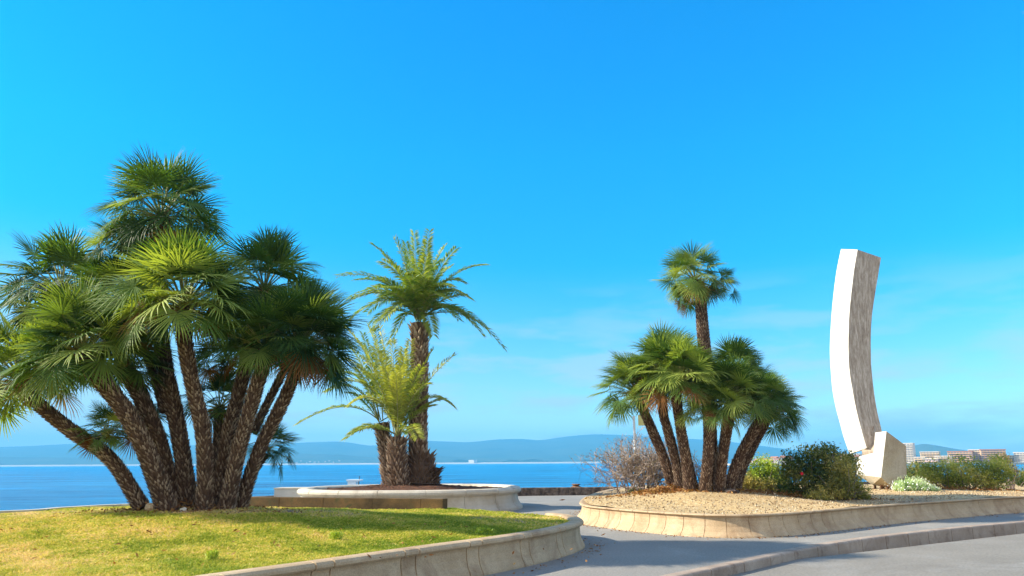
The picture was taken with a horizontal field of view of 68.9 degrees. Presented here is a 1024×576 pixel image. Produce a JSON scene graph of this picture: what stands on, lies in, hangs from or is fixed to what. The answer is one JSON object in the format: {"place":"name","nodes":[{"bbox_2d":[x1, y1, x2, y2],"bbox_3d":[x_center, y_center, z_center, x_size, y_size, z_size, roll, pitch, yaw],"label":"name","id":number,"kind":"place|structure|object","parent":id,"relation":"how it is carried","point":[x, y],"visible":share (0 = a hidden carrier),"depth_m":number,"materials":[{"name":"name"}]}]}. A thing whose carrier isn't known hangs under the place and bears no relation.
{"place":"outdoors","nodes":[
{"label":"outdoors","id":0,"kind":"place"},
{"bbox_2d":[0,505,569,575],"bbox_3d":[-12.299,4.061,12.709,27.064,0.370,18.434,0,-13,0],"label":"lawn ground","id":1,"kind":"structure","parent":0,"point":[288,511],"depth_m":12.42,"materials":[{"name":"green plant"}]},
{"bbox_2d":[144,503,155,510],"bbox_3d":[-6.671,4.070,13.737,0.205,0.231,0.166,0,-13,0],"label":"stone","id":2,"kind":"object","parent":1,"relation":"on","point":[149,505],"visible":0.59,"depth_m":13.71,"materials":[{"name":"stone"}]},
{"bbox_2d":[24,497,332,521],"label":"dead leaves","id":3,"kind":"object","parent":1,"relation":"on","point":[186,503],"visible":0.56,"depth_m":13.74,"materials":[{"name":"brown plant"}]},
{"bbox_2d":[0,139,370,511],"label":"fan palm clump","id":4,"kind":"object","parent":1,"relation":"on","point":[130,317],"visible":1,"depth_m":14.30,"materials":[{"name":"green plant"}]},
{"bbox_2d":[205,550,218,559],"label":"weed","id":5,"kind":"object","parent":1,"relation":"on","point":[213,554],"visible":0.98,"depth_m":9.11,"materials":[{"name":"green plant"}]},
{"bbox_2d":[0,510,604,571],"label":"dead leaves","id":6,"kind":"object","parent":1,"relation":"on","point":[274,541],"visible":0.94,"depth_m":10.50,"materials":[{"name":"brown plant"}]},
{"bbox_2d":[328,531,344,539],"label":"weed","id":7,"kind":"object","parent":1,"relation":"on","point":[334,535],"visible":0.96,"depth_m":11.08,"materials":[{"name":"green plant"}]},
{"bbox_2d":[475,527,495,534],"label":"weed","id":8,"kind":"object","parent":1,"relation":"on","point":[487,532],"visible":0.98,"depth_m":12.03,"materials":[{"name":"green plant"}]},
{"bbox_2d":[0,454,620,464],"bbox_3d":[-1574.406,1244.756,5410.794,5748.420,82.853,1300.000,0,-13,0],"label":"hills","id":9,"kind":"structure","parent":0,"point":[313,458],"depth_m":5113.99,"materials":[{"name":"blue"}]},
{"bbox_2d":[0,458,622,464],"bbox_3d":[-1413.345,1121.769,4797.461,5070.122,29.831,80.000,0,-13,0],"label":"woods","id":10,"kind":"object","parent":9,"relation":"on","point":[537,460],"visible":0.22,"depth_m":4762.11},
{"bbox_2d":[0,461,693,466],"bbox_3d":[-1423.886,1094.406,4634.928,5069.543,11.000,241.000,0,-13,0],"label":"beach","id":11,"kind":"structure","parent":0,"point":[330,463],"depth_m":4549.90,"materials":[{"name":"blue liquid"}]},
{"bbox_2d":[0,434,822,462],"bbox_3d":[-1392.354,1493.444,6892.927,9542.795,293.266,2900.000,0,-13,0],"label":"hills","id":12,"kind":"structure","parent":0,"point":[568,447],"depth_m":6502.45,"materials":[{"name":"blue"}]},
{"bbox_2d":[0,462,1023,510],"bbox_3d":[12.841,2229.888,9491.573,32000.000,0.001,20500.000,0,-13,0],"label":"sea","id":13,"kind":"structure","parent":0,"point":[33,487],"depth_m":187.70,"materials":[{"name":"liquid"}]},
{"bbox_2d":[346,476,362,484],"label":"boat","id":14,"kind":"object","parent":13,"relation":"on","point":[353,481],"visible":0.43,"depth_m":57.53,"materials":[{"name":"white paint"}]},
{"bbox_2d":[0,0,1023,454],"label":"sky","id":15,"kind":"structure","parent":0,"point":[563,147],"materials":[{"name":"blue"}]},
{"bbox_2d":[485,495,1023,575],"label":"pavement","id":16,"kind":"structure","parent":0,"point":[627,553],"depth_m":14.64,"materials":[{"name":"concrete"}]},
{"bbox_2d":[0,504,129,513],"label":"edging wall","id":17,"kind":"structure","parent":16,"relation":"on","point":[44,509],"depth_m":20.03,"materials":[{"name":"concrete"}]},
{"bbox_2d":[273,487,317,496],"bbox_3d":[-8.161,7.956,28.343,1.508,0.745,1.060,0,-13,0],"label":"concrete box","id":18,"kind":"object","parent":16,"relation":"on","point":[285,491],"visible":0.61,"depth_m":27.91,"materials":[{"name":"concrete"}]},
{"bbox_2d":[249,497,447,509],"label":"wall","id":19,"kind":"structure","parent":16,"relation":"on","point":[370,503],"depth_m":19.70,"materials":[{"name":"beige concrete"}]},
{"bbox_2d":[196,511,584,575],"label":"bed wall","id":20,"kind":"structure","parent":16,"relation":"on","point":[484,556],"depth_m":10.60,"materials":[{"name":"stone"}]},
{"bbox_2d":[297,484,522,510],"bbox_3d":[-3.745,7.789,27.965,8.306,0.947,8.459,0,-13,0],"label":"round planter","id":21,"kind":"object","parent":16,"relation":"on","point":[496,497],"visible":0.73,"depth_m":25.05,"materials":[{"name":"concrete"}]},
{"bbox_2d":[292,319,456,485],"bbox_3d":[-4.767,4.418,28.830,5.675,6.595,4.851,-8,-15,30],"label":"date palm","id":22,"kind":"object","parent":21,"relation":"in","point":[397,389],"visible":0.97,"depth_m":27.82,"materials":[{"name":"green plant"}]},
{"bbox_2d":[333,228,506,484],"bbox_3d":[-3.922,2.578,29.363,5.961,10.370,5.352,-10,-16,36],"label":"date palm","id":23,"kind":"object","parent":21,"relation":"in","point":[417,294],"visible":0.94,"depth_m":29.17,"materials":[{"name":"green plant"}]},
{"bbox_2d":[512,537,604,573],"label":"dead leaves","id":24,"kind":"object","parent":16,"relation":"on","point":[576,556],"visible":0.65,"depth_m":13.75,"materials":[{"name":"brown plant"}]},
{"bbox_2d":[252,481,1004,496],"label":"sea wall","id":25,"kind":"structure","parent":16,"relation":"on","point":[544,491],"depth_m":37.65,"materials":[{"name":"stone"}]},
{"bbox_2d":[570,508,1019,539],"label":"dead leaves","id":26,"kind":"object","parent":16,"relation":"on","point":[759,537],"visible":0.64,"depth_m":17.34,"materials":[{"name":"brown plant"}]},
{"bbox_2d":[577,485,1023,537],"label":"bed wall","id":27,"kind":"structure","parent":16,"relation":"on","point":[767,525],"depth_m":18.01,"materials":[{"name":"stone"}]},
{"bbox_2d":[584,483,1023,513],"bbox_3d":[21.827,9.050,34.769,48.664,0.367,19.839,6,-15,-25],"label":"gravel bed","id":28,"kind":"object","parent":27,"relation":"on","point":[733,505],"visible":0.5,"depth_m":20.31,"materials":[{"name":"beige gravel"}]},
{"bbox_2d":[571,422,676,493],"bbox_3d":[4.216,6.176,25.723,4.473,3.150,3.885,0,-13,0],"label":"dry bush","id":29,"kind":"object","parent":28,"relation":"on","point":[640,461],"visible":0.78,"depth_m":25.39,"materials":[{"name":"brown plant"}]},
{"bbox_2d":[633,415,644,485],"bbox_3d":[5.018,6.508,29.245,0.465,3.031,0.098,-3,-13,11],"label":"sign post","id":30,"kind":"object","parent":28,"relation":"on","point":[640,422],"visible":0.38,"depth_m":29.48,"materials":[{"name":"grey metal"}]},
{"bbox_2d":[561,483,789,500],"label":"dead leaves","id":31,"kind":"object","parent":28,"relation":"on","point":[667,489],"visible":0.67,"depth_m":21.82,"materials":[{"name":"brown plant"}]},
{"bbox_2d":[587,239,809,491],"bbox_3d":[5.682,2.218,23.134,6.952,8.207,5.196,0,-13,0],"label":"fan palm clump","id":32,"kind":"object","parent":28,"relation":"on","point":[672,368],"visible":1,"depth_m":22.16,"materials":[{"name":"green plant"}]},
{"bbox_2d":[691,450,731,483],"bbox_3d":[7.021,6.604,26.677,2.418,1.632,1.957,9,-16,-34],"label":"dry bush","id":33,"kind":"object","parent":28,"relation":"on","point":[698,469],"visible":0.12,"depth_m":26.55,"materials":[{"name":"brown plant"}]},
{"bbox_2d":[724,488,739,492],"bbox_3d":[6.315,5.833,21.414,0.464,0.188,0.295,0,-13,0],"label":"stone","id":34,"kind":"object","parent":28,"relation":"on","point":[732,490],"visible":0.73,"depth_m":21.35,"materials":[{"name":"grey stone"}]},
{"bbox_2d":[742,470,782,490],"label":"shrub","id":35,"kind":"object","parent":28,"relation":"on","point":[749,481],"visible":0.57,"depth_m":25.00,"materials":[{"name":"green plant"}]},
{"bbox_2d":[746,452,789,490],"bbox_3d":[8.847,6.598,26.169,1.891,1.688,1.258,0,-13,0],"label":"shrub","id":36,"kind":"object","parent":28,"relation":"on","point":[762,468],"visible":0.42,"depth_m":26.01,"materials":[{"name":"green plant"}]},
{"bbox_2d":[712,485,913,499],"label":"dead leaves","id":37,"kind":"object","parent":28,"relation":"on","point":[784,493],"visible":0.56,"depth_m":21.97,"materials":[{"name":"brown plant"}]},
{"bbox_2d":[769,439,864,496],"bbox_3d":[9.256,5.603,22.655,2.903,2.014,2.208,0,-13,0],"label":"shrub","id":38,"kind":"object","parent":28,"relation":"on","point":[809,474],"visible":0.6,"depth_m":22.62,"materials":[{"name":"green plant"}]},
{"bbox_2d":[803,450,872,500],"bbox_3d":[9.467,5.614,21.655,1.572,1.846,2.715,-11,-17,39],"label":"shrub","id":39,"kind":"object","parent":28,"relation":"on","point":[851,487],"visible":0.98,"depth_m":21.52,"materials":[{"name":"green plant"}]},
{"bbox_2d":[830,249,906,489],"bbox_3d":[13.893,2.861,28.925,2.318,9.588,3.265,0,-13,0],"label":"sculpture","id":40,"kind":"object","parent":28,"relation":"on","point":[883,457],"visible":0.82,"depth_m":29.13,"materials":[{"name":"concrete"}]},
{"bbox_2d":[884,474,941,490],"bbox_3d":[13.937,6.773,25.876,1.785,0.612,1.202,0,-13,0],"label":"cushion plant","id":41,"kind":"object","parent":28,"relation":"on","point":[909,484],"visible":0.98,"depth_m":25.71,"materials":[{"name":"green plant"}]},
{"bbox_2d":[904,458,929,479],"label":"shrub","id":42,"kind":"object","parent":28,"relation":"on","point":[911,468],"visible":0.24,"depth_m":30.99,"materials":[{"name":"green plant"}]},
{"bbox_2d":[876,484,1023,490],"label":"dead leaves","id":43,"kind":"object","parent":28,"relation":"on","point":[975,488],"visible":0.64,"depth_m":27.88,"materials":[{"name":"brown plant"}]},
{"bbox_2d":[908,453,1017,490],"bbox_3d":[17.272,7.070,28.659,4.198,1.604,1.695,0,-13,0],"label":"shrub","id":44,"kind":"object","parent":28,"relation":"on","point":[994,474],"visible":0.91,"depth_m":28.41,"materials":[{"name":"green plant"}]},
{"bbox_2d":[997,452,1021,488],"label":"shrub","id":45,"kind":"object","parent":28,"relation":"on","point":[1016,471],"visible":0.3,"depth_m":29.98,"materials":[{"name":"green plant"}]},
{"bbox_2d":[1015,464,1023,486],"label":"shrub","id":46,"kind":"object","parent":28,"relation":"on","point":[1020,482],"visible":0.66,"depth_m":32.88,"materials":[{"name":"green plant"}]},
{"bbox_2d":[661,521,1023,575],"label":"kerb","id":47,"kind":"structure","parent":16,"relation":"on","point":[896,540],"depth_m":15.66,"materials":[{"name":"concrete"}]},
{"bbox_2d":[727,462,1023,464],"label":"town shore","id":48,"kind":"structure","parent":0,"point":[949,463],"depth_m":656.62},
{"bbox_2d":[903,443,915,462],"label":"apartment tower","id":49,"kind":"structure","parent":48,"relation":"on","point":[910,451],"depth_m":740.58,"materials":[{"name":"white concrete"}]},
{"bbox_2d":[913,457,926,462],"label":"apartment building","id":50,"kind":"structure","parent":48,"relation":"on","point":[918,459],"depth_m":730.46,"materials":[{"name":"beige concrete"}]},
{"bbox_2d":[920,451,940,457],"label":"apartment building","id":51,"kind":"structure","parent":48,"relation":"on","point":[929,454],"depth_m":770.38,"materials":[{"name":"beige concrete"}]},
{"bbox_2d":[923,458,938,462],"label":"apartment building","id":52,"kind":"structure","parent":48,"relation":"on","point":[929,459],"depth_m":720.48,"materials":[{"name":"beige concrete"}]},
{"bbox_2d":[934,456,953,462],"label":"apartment building","id":53,"kind":"structure","parent":48,"relation":"on","point":[945,457],"depth_m":725.72,"materials":[{"name":"beige concrete"}]},
{"bbox_2d":[947,451,973,462],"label":"apartment building","id":54,"kind":"structure","parent":48,"relation":"on","point":[954,453],"depth_m":740.01,"materials":[{"name":"concrete"}]},
{"bbox_2d":[968,449,980,462],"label":"apartment building","id":55,"kind":"structure","parent":48,"relation":"on","point":[976,452],"depth_m":745.40,"materials":[{"name":"white concrete"}]},
{"bbox_2d":[979,449,1005,461],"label":"apartment building","id":56,"kind":"structure","parent":48,"relation":"on","point":[984,453],"depth_m":737.09,"materials":[{"name":"concrete"}]},
{"bbox_2d":[1013,452,1023,461],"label":"apartment building","id":57,"kind":"structure","parent":48,"relation":"on","point":[1018,456],"depth_m":732.23,"materials":[{"name":"white concrete"}]},
{"bbox_2d":[730,533,1023,575],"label":"road","id":58,"kind":"structure","parent":0,"point":[998,556],"depth_m":13.15,"materials":[{"name":"grey asphalt"}]},
{"bbox_2d":[915,444,966,456],"bbox_3d":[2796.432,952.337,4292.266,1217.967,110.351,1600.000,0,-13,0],"label":"hills","id":59,"kind":"structure","parent":0,"point":[919,448],"depth_m":4042.03,"materials":[{"name":"blue"}]}
]}

